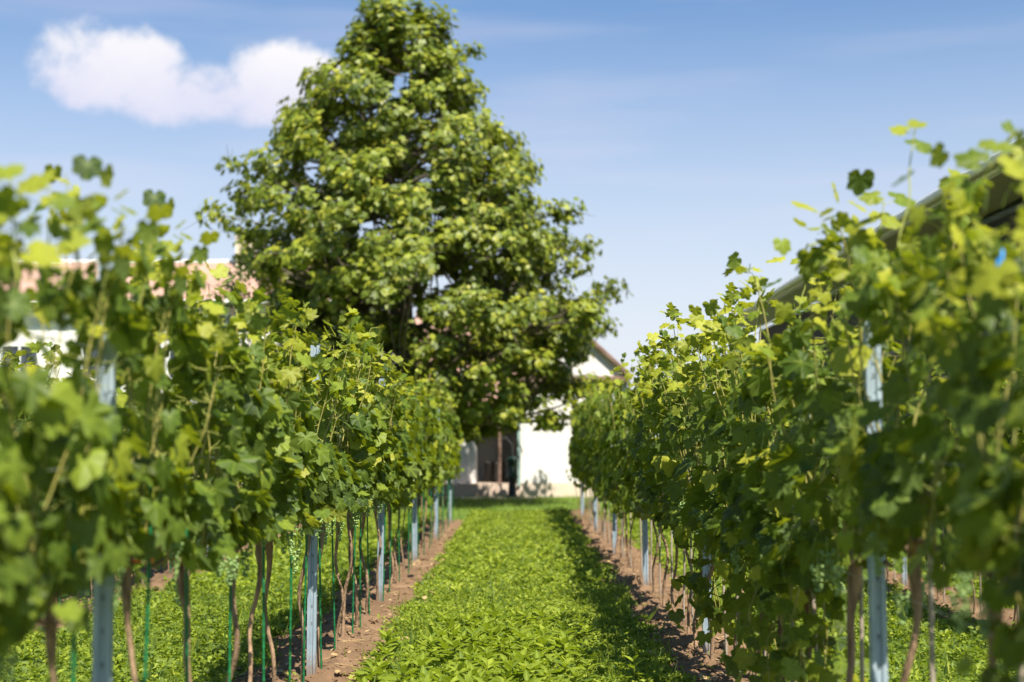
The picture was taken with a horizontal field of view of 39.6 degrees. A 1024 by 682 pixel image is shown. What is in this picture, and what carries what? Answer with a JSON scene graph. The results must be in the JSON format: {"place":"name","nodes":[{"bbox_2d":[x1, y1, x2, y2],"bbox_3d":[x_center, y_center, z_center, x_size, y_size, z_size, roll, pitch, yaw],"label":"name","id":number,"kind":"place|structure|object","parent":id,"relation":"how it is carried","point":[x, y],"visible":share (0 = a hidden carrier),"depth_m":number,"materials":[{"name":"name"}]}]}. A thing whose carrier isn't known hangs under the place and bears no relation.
{"place":"outdoors","nodes":[
{"label":"outdoors","id":0,"kind":"place"},
{"bbox_2d":[0,229,399,402],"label":"long building","id":1,"kind":"structure","parent":0,"point":[54,331],"depth_m":46.24,"materials":[{"name":"white paint"}]},
{"bbox_2d":[0,344,39,368],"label":"window","id":2,"kind":"structure","parent":1,"relation":"in","point":[13,347],"depth_m":46.15,"materials":[{"name":"white paint"}]},
{"bbox_2d":[419,497,536,498],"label":"pavement","id":3,"kind":"structure","parent":0,"point":[486,497],"depth_m":38.55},
{"bbox_2d":[500,437,519,496],"bbox_3d":[0.007,3.473,39.000,0.467,1.681,0.540,4,-6,-40],"label":"water pump","id":4,"kind":"object","parent":3,"relation":"on","point":[512,476],"visible":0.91,"depth_m":38.93,"materials":[{"name":"green metal"}]},
{"bbox_2d":[1,497,1013,681],"bbox_3d":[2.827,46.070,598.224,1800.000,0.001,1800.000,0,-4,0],"label":"ground","id":5,"kind":"structure","parent":0,"point":[395,636],"depth_m":14.98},
{"bbox_2d":[31,521,330,638],"bbox_3d":[-3.749,2.682,17.767,1.070,0.090,18.200,0,-4,0],"label":"soil strip","id":6,"kind":"object","parent":5,"relation":"on","point":[160,572],"visible":0.06,"depth_m":14.54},
{"bbox_2d":[0,348,29,434],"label":"grapevine","id":7,"kind":"object","parent":6,"relation":"on","point":[14,363],"visible":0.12,"depth_m":9.97,"materials":[{"name":"green plant"}]},
{"bbox_2d":[5,342,70,434],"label":"grapevine","id":8,"kind":"object","parent":6,"relation":"on","point":[21,413],"visible":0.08,"depth_m":10.47,"materials":[{"name":"green plant"}]},
{"bbox_2d":[114,387,151,591],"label":"grapevine","id":9,"kind":"object","parent":6,"relation":"on","point":[121,400],"visible":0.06,"depth_m":13.12,"materials":[{"name":"green plant"}]},
{"bbox_2d":[171,258,278,405],"bbox_3d":[-6.125,0.944,30.932,2.753,5.536,2.309,3,-5,-38],"label":"tree","id":10,"kind":"object","parent":5,"relation":"on","point":[227,285],"visible":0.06,"depth_m":31.10,"materials":[{"name":"green plant"}]},
{"bbox_2d":[232,519,462,681],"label":"soil strip","id":11,"kind":"object","parent":5,"relation":"on","point":[327,675],"visible":0.51,"depth_m":10.96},
{"bbox_2d":[0,405,17,652],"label":"grapevine","id":12,"kind":"object","parent":11,"relation":"on","point":[6,419],"visible":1,"depth_m":2.87,"materials":[{"name":"green plant"}]},
{"bbox_2d":[0,164,115,681],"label":"grapevine","id":13,"kind":"object","parent":11,"relation":"on","point":[63,417],"visible":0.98,"depth_m":3.35,"materials":[{"name":"green plant"}]},
{"bbox_2d":[71,499,76,681],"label":"vine stake","id":14,"kind":"object","parent":11,"relation":"on","point":[74,597],"visible":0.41,"depth_m":3.81,"materials":[{"name":"green plastic"}]},
{"bbox_2d":[0,155,172,681],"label":"grapevine","id":15,"kind":"object","parent":11,"relation":"on","point":[105,521],"visible":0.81,"depth_m":3.83,"materials":[{"name":"green plant"}]},
{"bbox_2d":[91,244,117,681],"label":"steel post","id":16,"kind":"object","parent":11,"relation":"on","point":[102,643],"visible":0.41,"depth_m":4.26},
{"bbox_2d":[32,164,219,681],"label":"grapevine","id":17,"kind":"object","parent":11,"relation":"on","point":[171,512],"visible":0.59,"depth_m":4.61,"materials":[{"name":"green plant"}]},
{"bbox_2d":[143,486,152,681],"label":"vine stake","id":18,"kind":"object","parent":11,"relation":"on","point":[147,612],"visible":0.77,"depth_m":4.58,"materials":[{"name":"green plastic"}]},
{"bbox_2d":[90,242,269,681],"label":"grapevine","id":19,"kind":"object","parent":11,"relation":"on","point":[230,436],"visible":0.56,"depth_m":5.27,"materials":[{"name":"green plant"}]},
{"bbox_2d":[184,529,188,681],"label":"vine stake","id":20,"kind":"object","parent":11,"relation":"on","point":[186,604],"visible":0.56,"depth_m":5.25,"materials":[{"name":"green plastic"}]},
{"bbox_2d":[228,477,231,681],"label":"vine stake","id":21,"kind":"object","parent":11,"relation":"on","point":[230,629],"visible":0.51,"depth_m":5.91,"materials":[{"name":"green plastic"}]},
{"bbox_2d":[171,261,294,681],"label":"grapevine","id":22,"kind":"object","parent":11,"relation":"on","point":[251,515],"visible":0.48,"depth_m":5.86,"materials":[{"name":"green plant"}]},
{"bbox_2d":[194,286,331,681],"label":"grapevine","id":23,"kind":"object","parent":11,"relation":"on","point":[286,468],"visible":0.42,"depth_m":6.66,"materials":[{"name":"green plant"}]},
{"bbox_2d":[262,542,264,681],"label":"vine stake","id":24,"kind":"object","parent":11,"relation":"on","point":[263,614],"visible":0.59,"depth_m":6.65,"materials":[{"name":"green plastic"}]},
{"bbox_2d":[231,302,332,681],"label":"grapevine","id":25,"kind":"object","parent":11,"relation":"on","point":[308,492],"visible":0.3,"depth_m":7.27,"materials":[{"name":"green plant"}]},
{"bbox_2d":[288,523,292,681],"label":"vine stake","id":26,"kind":"object","parent":11,"relation":"on","point":[290,625],"visible":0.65,"depth_m":7.29,"materials":[{"name":"green plastic"}]},
{"bbox_2d":[302,521,307,681],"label":"vine stake","id":27,"kind":"object","parent":11,"relation":"on","point":[305,587],"visible":0.72,"depth_m":8.05,"materials":[{"name":"green plastic"}]},
{"bbox_2d":[306,345,319,675],"bbox_3d":[-1.198,1.042,8.574,0.067,2.040,0.031,0,-5,2],"label":"steel post","id":28,"kind":"object","parent":11,"relation":"on","point":[312,595],"visible":0.38,"depth_m":8.52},
{"bbox_2d":[262,308,365,681],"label":"grapevine","id":29,"kind":"object","parent":11,"relation":"on","point":[333,479],"visible":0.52,"depth_m":8.11,"materials":[{"name":"green plant"}]},
{"bbox_2d":[318,526,321,668],"bbox_3d":[-1.191,1.433,8.819,0.017,1.295,0.021,-3,-4,16],"label":"vine stake","id":30,"kind":"object","parent":11,"relation":"on","point":[320,614],"visible":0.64,"depth_m":8.80,"materials":[{"name":"green plastic"}]},
{"bbox_2d":[331,522,335,649],"bbox_3d":[-1.192,1.482,9.471,0.017,1.295,0.020,-3,-4,18],"label":"vine stake","id":31,"kind":"object","parent":11,"relation":"on","point":[333,587],"visible":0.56,"depth_m":9.46,"materials":[{"name":"green plastic"}]},
{"bbox_2d":[292,332,377,667],"bbox_3d":[-1.238,0.998,8.880,0.690,2.174,0.995,0,-4,4],"label":"grapevine","id":32,"kind":"object","parent":11,"relation":"on","point":[346,403],"visible":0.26,"depth_m":8.92,"materials":[{"name":"green plant"}]},
{"bbox_2d":[283,322,397,649],"bbox_3d":[-1.142,1.003,9.577,0.755,2.267,0.962,0,-4,-3],"label":"grapevine","id":33,"kind":"object","parent":11,"relation":"on","point":[358,439],"visible":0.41,"depth_m":9.48,"materials":[{"name":"green plant"}]},
{"bbox_2d":[306,326,388,636],"bbox_3d":[-1.236,1.035,10.271,0.667,2.309,1.015,0,-4,4],"label":"grapevine","id":34,"kind":"object","parent":11,"relation":"on","point":[375,418],"visible":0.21,"depth_m":10.33,"materials":[{"name":"green plant"}]},
{"bbox_2d":[352,517,355,633],"bbox_3d":[-1.131,1.536,10.201,0.020,1.295,0.017,4,-5,-38],"label":"vine stake","id":35,"kind":"object","parent":11,"relation":"on","point":[353,578],"visible":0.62,"depth_m":10.19,"materials":[{"name":"green plastic"}]},
{"bbox_2d":[322,342,395,627],"bbox_3d":[-1.156,1.120,10.908,0.652,2.234,1.280,0,-4,4],"label":"grapevine","id":36,"kind":"object","parent":11,"relation":"on","point":[382,471],"visible":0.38,"depth_m":10.86,"materials":[{"name":"green plant"}]},
{"bbox_2d":[359,515,361,627],"bbox_3d":[-1.160,1.587,10.883,0.021,1.295,0.015,-2,-5,16],"label":"vine stake","id":37,"kind":"object","parent":11,"relation":"on","point":[360,578],"visible":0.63,"depth_m":10.86,"materials":[{"name":"green plastic"}]},
{"bbox_2d":[346,350,409,613],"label":"grapevine","id":38,"kind":"object","parent":11,"relation":"on","point":[388,376],"visible":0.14,"depth_m":11.62,"materials":[{"name":"green plant"}]},
{"bbox_2d":[346,357,413,600],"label":"grapevine","id":39,"kind":"object","parent":11,"relation":"on","point":[397,479],"visible":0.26,"depth_m":12.48,"materials":[{"name":"green plant"}]},
{"bbox_2d":[377,379,385,600],"bbox_3d":[-1.177,1.358,12.813,0.066,2.040,0.031,-1,-5,7],"label":"steel post","id":40,"kind":"object","parent":11,"relation":"on","point":[381,530],"visible":0.24,"depth_m":12.76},
{"bbox_2d":[367,357,419,592],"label":"grapevine","id":41,"kind":"object","parent":11,"relation":"on","point":[409,469],"visible":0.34,"depth_m":13.47,"materials":[{"name":"green plant"}]},
{"bbox_2d":[386,386,433,582],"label":"grapevine","id":42,"kind":"object","parent":11,"relation":"on","point":[411,432],"visible":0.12,"depth_m":14.36,"materials":[{"name":"green plant"}]},
{"bbox_2d":[395,379,428,573],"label":"grapevine","id":43,"kind":"object","parent":11,"relation":"on","point":[414,447],"visible":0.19,"depth_m":15.21,"materials":[{"name":"green plant"}]},
{"bbox_2d":[412,400,416,560],"bbox_3d":[-1.168,1.674,17.046,0.067,2.040,0.032,-1,-4,6],"label":"steel post","id":44,"kind":"object","parent":11,"relation":"on","point":[414,531],"visible":0.27,"depth_m":16.99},
{"bbox_2d":[406,368,430,565],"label":"grapevine","id":45,"kind":"object","parent":11,"relation":"on","point":[424,464],"visible":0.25,"depth_m":16.20,"materials":[{"name":"green plant"}]},
{"bbox_2d":[413,389,441,505],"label":"grapevine","id":46,"kind":"object","parent":11,"relation":"on","point":[427,428],"visible":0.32,"depth_m":17.07,"materials":[{"name":"green plant"}]},
{"bbox_2d":[417,380,437,553],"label":"grapevine","id":47,"kind":"object","parent":11,"relation":"on","point":[433,442],"visible":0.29,"depth_m":18.25,"materials":[{"name":"green plant"}]},
{"bbox_2d":[410,368,447,547],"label":"grapevine","id":48,"kind":"object","parent":11,"relation":"on","point":[438,427],"visible":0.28,"depth_m":19.09,"materials":[{"name":"green plant"}]},
{"bbox_2d":[414,392,447,543],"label":"grapevine","id":49,"kind":"object","parent":11,"relation":"on","point":[443,448],"visible":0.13,"depth_m":20.12,"materials":[{"name":"green plant"}]},
{"bbox_2d":[425,396,447,539],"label":"grapevine","id":50,"kind":"object","parent":11,"relation":"on","point":[445,467],"visible":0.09,"depth_m":21.18,"materials":[{"name":"green plant"}]},
{"bbox_2d":[434,410,438,538],"bbox_3d":[-1.130,1.994,21.332,0.067,2.040,0.032,0,-4,5],"label":"steel post","id":51,"kind":"object","parent":11,"relation":"on","point":[436,516],"visible":0.26,"depth_m":21.27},
{"bbox_2d":[426,384,455,536],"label":"grapevine","id":52,"kind":"object","parent":11,"relation":"on","point":[449,435],"visible":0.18,"depth_m":21.68,"materials":[{"name":"green plant"}]},
{"bbox_2d":[431,391,459,529],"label":"grapevine","id":53,"kind":"object","parent":11,"relation":"on","point":[453,422],"visible":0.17,"depth_m":23.75,"materials":[{"name":"green plant"}]},
{"bbox_2d":[445,404,457,525],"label":"grapevine","id":54,"kind":"object","parent":11,"relation":"on","point":[453,454],"visible":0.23,"depth_m":24.52,"materials":[{"name":"green plant"}]},
{"bbox_2d":[442,393,464,522],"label":"grapevine","id":55,"kind":"object","parent":11,"relation":"on","point":[460,439],"visible":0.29,"depth_m":25.50,"materials":[{"name":"green plant"}]},
{"bbox_2d":[59,528,1012,681],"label":"soil clods","id":56,"kind":"object","parent":11,"relation":"on","point":[341,672],"visible":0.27,"depth_m":10.48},
{"bbox_2d":[181,0,633,506],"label":"plane tree","id":57,"kind":"object","parent":5,"relation":"on","point":[365,162],"visible":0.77,"depth_m":32.17,"materials":[{"name":"green plant"}]},
{"bbox_2d":[334,493,639,520],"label":"lawn grass","id":58,"kind":"structure","parent":5,"relation":"on","point":[510,506],"depth_m":33.83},
{"bbox_2d":[346,603,649,681],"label":"pointed weeds","id":59,"kind":"object","parent":5,"relation":"on","point":[465,670],"visible":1,"depth_m":8.86,"materials":[{"name":"green plant"}]},
{"bbox_2d":[0,505,1017,681],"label":"weed cover","id":60,"kind":"object","parent":5,"relation":"on","point":[511,540],"visible":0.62,"depth_m":11.65,"materials":[{"name":"green plant"}]},
{"bbox_2d":[81,527,1007,681],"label":"leaf litter","id":61,"kind":"object","parent":5,"relation":"on","point":[425,597],"visible":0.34,"depth_m":10.73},
{"bbox_2d":[569,509,796,681],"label":"soil strip","id":62,"kind":"object","parent":5,"relation":"on","point":[690,664],"visible":0.41,"depth_m":12.32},
{"bbox_2d":[565,390,577,511],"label":"grapevine","id":63,"kind":"object","parent":62,"relation":"on","point":[571,438],"visible":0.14,"depth_m":30.07,"materials":[{"name":"green plant"}]},
{"bbox_2d":[563,400,585,517],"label":"grapevine","id":64,"kind":"object","parent":62,"relation":"on","point":[575,427],"visible":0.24,"depth_m":27.36,"materials":[{"name":"green plant"}]},
{"bbox_2d":[568,386,590,515],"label":"grapevine","id":65,"kind":"object","parent":62,"relation":"on","point":[571,463],"visible":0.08,"depth_m":28.10,"materials":[{"name":"green plant"}]},
{"bbox_2d":[573,380,598,521],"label":"grapevine","id":66,"kind":"object","parent":62,"relation":"on","point":[576,440],"visible":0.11,"depth_m":25.57,"materials":[{"name":"green plant"}]},
{"bbox_2d":[577,378,596,510],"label":"grapevine","id":67,"kind":"object","parent":62,"relation":"on","point":[588,398],"visible":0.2,"depth_m":23.89,"materials":[{"name":"green plant"}]},
{"bbox_2d":[574,380,602,525],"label":"grapevine","id":68,"kind":"object","parent":62,"relation":"on","point":[579,466],"visible":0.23,"depth_m":24.50,"materials":[{"name":"green plant"}]},
{"bbox_2d":[583,374,603,534],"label":"grapevine","id":69,"kind":"object","parent":62,"relation":"on","point":[593,471],"visible":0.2,"depth_m":21.97,"materials":[{"name":"green plant"}]},
{"bbox_2d":[577,390,612,531],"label":"grapevine","id":70,"kind":"object","parent":62,"relation":"on","point":[583,449],"visible":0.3,"depth_m":22.72,"materials":[{"name":"green plant"}]},
{"bbox_2d":[585,375,622,539],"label":"grapevine","id":71,"kind":"object","parent":62,"relation":"on","point":[590,444],"visible":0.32,"depth_m":20.93,"materials":[{"name":"green plant"}]},
{"bbox_2d":[593,385,618,543],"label":"grapevine","id":72,"kind":"object","parent":62,"relation":"on","point":[596,458],"visible":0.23,"depth_m":20.03,"materials":[{"name":"green plant"}]},
{"bbox_2d":[595,377,625,554],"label":"grapevine","id":73,"kind":"object","parent":62,"relation":"on","point":[605,446],"visible":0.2,"depth_m":17.93,"materials":[{"name":"green plant"}]},
{"bbox_2d":[594,380,630,548],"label":"grapevine","id":74,"kind":"object","parent":62,"relation":"on","point":[599,445],"visible":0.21,"depth_m":18.94,"materials":[{"name":"green plant"}]},
{"bbox_2d":[611,399,616,553],"bbox_3d":[1.319,1.776,18.422,0.067,2.040,0.031,0,-4,-1],"label":"steel post","id":75,"kind":"object","parent":62,"relation":"on","point":[614,526],"visible":0.16,"depth_m":18.36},
{"bbox_2d":[597,366,637,567],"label":"grapevine","id":76,"kind":"object","parent":62,"relation":"on","point":[615,434],"visible":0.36,"depth_m":16.20,"materials":[{"name":"green plant"}]},
{"bbox_2d":[603,367,634,557],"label":"grapevine","id":77,"kind":"object","parent":62,"relation":"on","point":[610,482],"visible":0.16,"depth_m":17.11,"materials":[{"name":"green plant"}]},
{"bbox_2d":[611,372,641,573],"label":"grapevine","id":78,"kind":"object","parent":62,"relation":"on","point":[621,459],"visible":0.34,"depth_m":15.21,"materials":[{"name":"green plant"}]},
{"bbox_2d":[607,374,658,555],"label":"grapevine","id":79,"kind":"object","parent":62,"relation":"on","point":[629,481],"visible":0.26,"depth_m":14.26,"materials":[{"name":"green plant"}]},
{"bbox_2d":[613,352,658,594],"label":"grapevine","id":80,"kind":"object","parent":62,"relation":"on","point":[621,407],"visible":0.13,"depth_m":13.15,"materials":[{"name":"green plant"}]},
{"bbox_2d":[642,513,648,585],"bbox_3d":[1.298,1.443,13.947,0.066,2.040,0.030,-1,-5,3],"label":"steel post","id":81,"kind":"object","parent":62,"relation":"on","point":[645,548],"visible":0.24,"depth_m":13.88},
{"bbox_2d":[625,355,701,604],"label":"grapevine","id":82,"kind":"object","parent":62,"relation":"on","point":[639,437],"visible":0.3,"depth_m":12.31,"materials":[{"name":"green plant"}]},
{"bbox_2d":[634,330,712,622],"bbox_3d":[1.311,1.063,11.361,0.691,2.417,1.219,0,-4,0],"label":"grapevine","id":83,"kind":"object","parent":62,"relation":"on","point":[649,415],"visible":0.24,"depth_m":11.27,"materials":[{"name":"green plant"}]},
{"bbox_2d":[650,324,696,633],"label":"grapevine","id":84,"kind":"object","parent":62,"relation":"on","point":[661,482],"visible":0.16,"depth_m":10.58,"materials":[{"name":"green plant"}]},
{"bbox_2d":[639,302,746,648],"bbox_3d":[1.266,0.960,9.809,0.752,2.393,1.004,0,-4,3],"label":"grapevine","id":85,"kind":"object","parent":62,"relation":"on","point":[673,313],"visible":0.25,"depth_m":9.71,"materials":[{"name":"green plant"}]},
{"bbox_2d":[648,297,746,660],"bbox_3d":[1.232,0.924,9.027,0.718,2.345,1.031,0,-4,3],"label":"grapevine","id":86,"kind":"object","parent":62,"relation":"on","point":[674,468],"visible":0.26,"depth_m":9.11,"materials":[{"name":"green plant"}]},
{"bbox_2d":[702,355,711,653],"bbox_3d":[1.295,1.108,9.460,0.066,2.040,0.031,0,-5,3],"label":"steel post","id":87,"kind":"object","parent":62,"relation":"on","point":[706,646],"visible":0.04,"depth_m":9.40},
{"bbox_2d":[664,305,777,674],"bbox_3d":[1.255,0.904,8.297,0.716,2.274,0.929,0,-4,-2],"label":"grapevine","id":88,"kind":"object","parent":62,"relation":"on","point":[705,504],"visible":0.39,"depth_m":8.28,"materials":[{"name":"green plant"}]},
{"bbox_2d":[684,282,812,681],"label":"grapevine","id":89,"kind":"object","parent":62,"relation":"on","point":[725,416],"visible":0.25,"depth_m":7.64,"materials":[{"name":"green plant"}]},
{"bbox_2d":[689,280,869,681],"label":"grapevine","id":90,"kind":"object","parent":62,"relation":"on","point":[752,392],"visible":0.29,"depth_m":6.62,"materials":[{"name":"green plant"}]},
{"bbox_2d":[714,251,903,681],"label":"grapevine","id":91,"kind":"object","parent":62,"relation":"on","point":[784,573],"visible":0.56,"depth_m":5.94,"materials":[{"name":"green plant"}]},
{"bbox_2d":[725,230,965,681],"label":"grapevine","id":92,"kind":"object","parent":62,"relation":"on","point":[802,374],"visible":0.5,"depth_m":5.29,"materials":[{"name":"green plant"}]},
{"bbox_2d":[859,526,863,681],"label":"vine stake","id":93,"kind":"object","parent":62,"relation":"on","point":[861,623],"visible":0.53,"depth_m":5.25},
{"bbox_2d":[863,321,888,681],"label":"steel post","id":94,"kind":"object","parent":62,"relation":"on","point":[878,646],"visible":0.37,"depth_m":4.89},
{"bbox_2d":[773,119,1022,681],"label":"grapevine","id":95,"kind":"object","parent":62,"relation":"on","point":[881,510],"visible":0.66,"depth_m":4.51,"materials":[{"name":"green plant"}]},
{"bbox_2d":[926,485,934,681],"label":"vine stake","id":96,"kind":"object","parent":62,"relation":"on","point":[931,622],"visible":0.7,"depth_m":4.53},
{"bbox_2d":[852,120,1023,666],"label":"grapevine","id":97,"kind":"object","parent":62,"relation":"on","point":[977,402],"visible":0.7,"depth_m":3.80,"materials":[{"name":"green plant"}]},
{"bbox_2d":[897,206,1023,681],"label":"grapevine","id":98,"kind":"object","parent":62,"relation":"on","point":[989,499],"visible":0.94,"depth_m":3.32,"materials":[{"name":"green plant"}]},
{"bbox_2d":[1014,506,1023,681],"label":"vine stake","id":99,"kind":"object","parent":62,"relation":"on","point":[1021,673],"visible":0.13,"depth_m":3.70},
{"bbox_2d":[867,571,1016,630],"bbox_3d":[3.959,2.850,19.975,1.044,0.082,22.100,0,-4,0],"label":"soil strip","id":100,"kind":"object","parent":5,"relation":"on","point":[948,602],"visible":0.02,"depth_m":12.71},
{"bbox_2d":[818,460,837,496],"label":"grapevine","id":101,"kind":"object","parent":100,"relation":"on","point":[828,476],"visible":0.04,"depth_m":16.63,"materials":[{"name":"green plant"}]},
{"bbox_2d":[885,357,942,424],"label":"grapevine","id":102,"kind":"object","parent":100,"relation":"on","point":[904,416],"visible":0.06,"depth_m":13.53,"materials":[{"name":"green plant"}]},
{"bbox_2d":[990,370,1022,625],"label":"grapevine","id":103,"kind":"object","parent":100,"relation":"on","point":[1008,435],"visible":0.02,"depth_m":10.84,"materials":[{"name":"green plant"}]},
{"bbox_2d":[992,355,1023,467],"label":"grapevine","id":104,"kind":"object","parent":100,"relation":"on","point":[1019,433],"visible":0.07,"depth_m":10.30,"materials":[{"name":"green plant"}]},
{"bbox_2d":[0,0,1023,436],"label":"sky","id":105,"kind":"structure","parent":0,"point":[688,132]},
{"bbox_2d":[415,310,630,496],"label":"gabled house","id":106,"kind":"structure","parent":0,"point":[542,462],"depth_m":39.90,"materials":[{"name":"white paint"}]},
{"bbox_2d":[483,462,504,482],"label":"tub planter","id":107,"kind":"object","parent":106,"relation":"on","point":[491,472],"visible":0.9,"depth_m":41.09,"materials":[{"name":"wood"}]},
{"bbox_2d":[496,426,512,479],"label":"door","id":108,"kind":"structure","parent":106,"relation":"in","point":[505,445],"depth_m":43.01,"materials":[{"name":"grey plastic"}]},
{"bbox_2d":[735,136,1023,533],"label":"long shed","id":109,"kind":"structure","parent":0,"point":[793,287],"depth_m":24.77,"materials":[{"name":"metal"}]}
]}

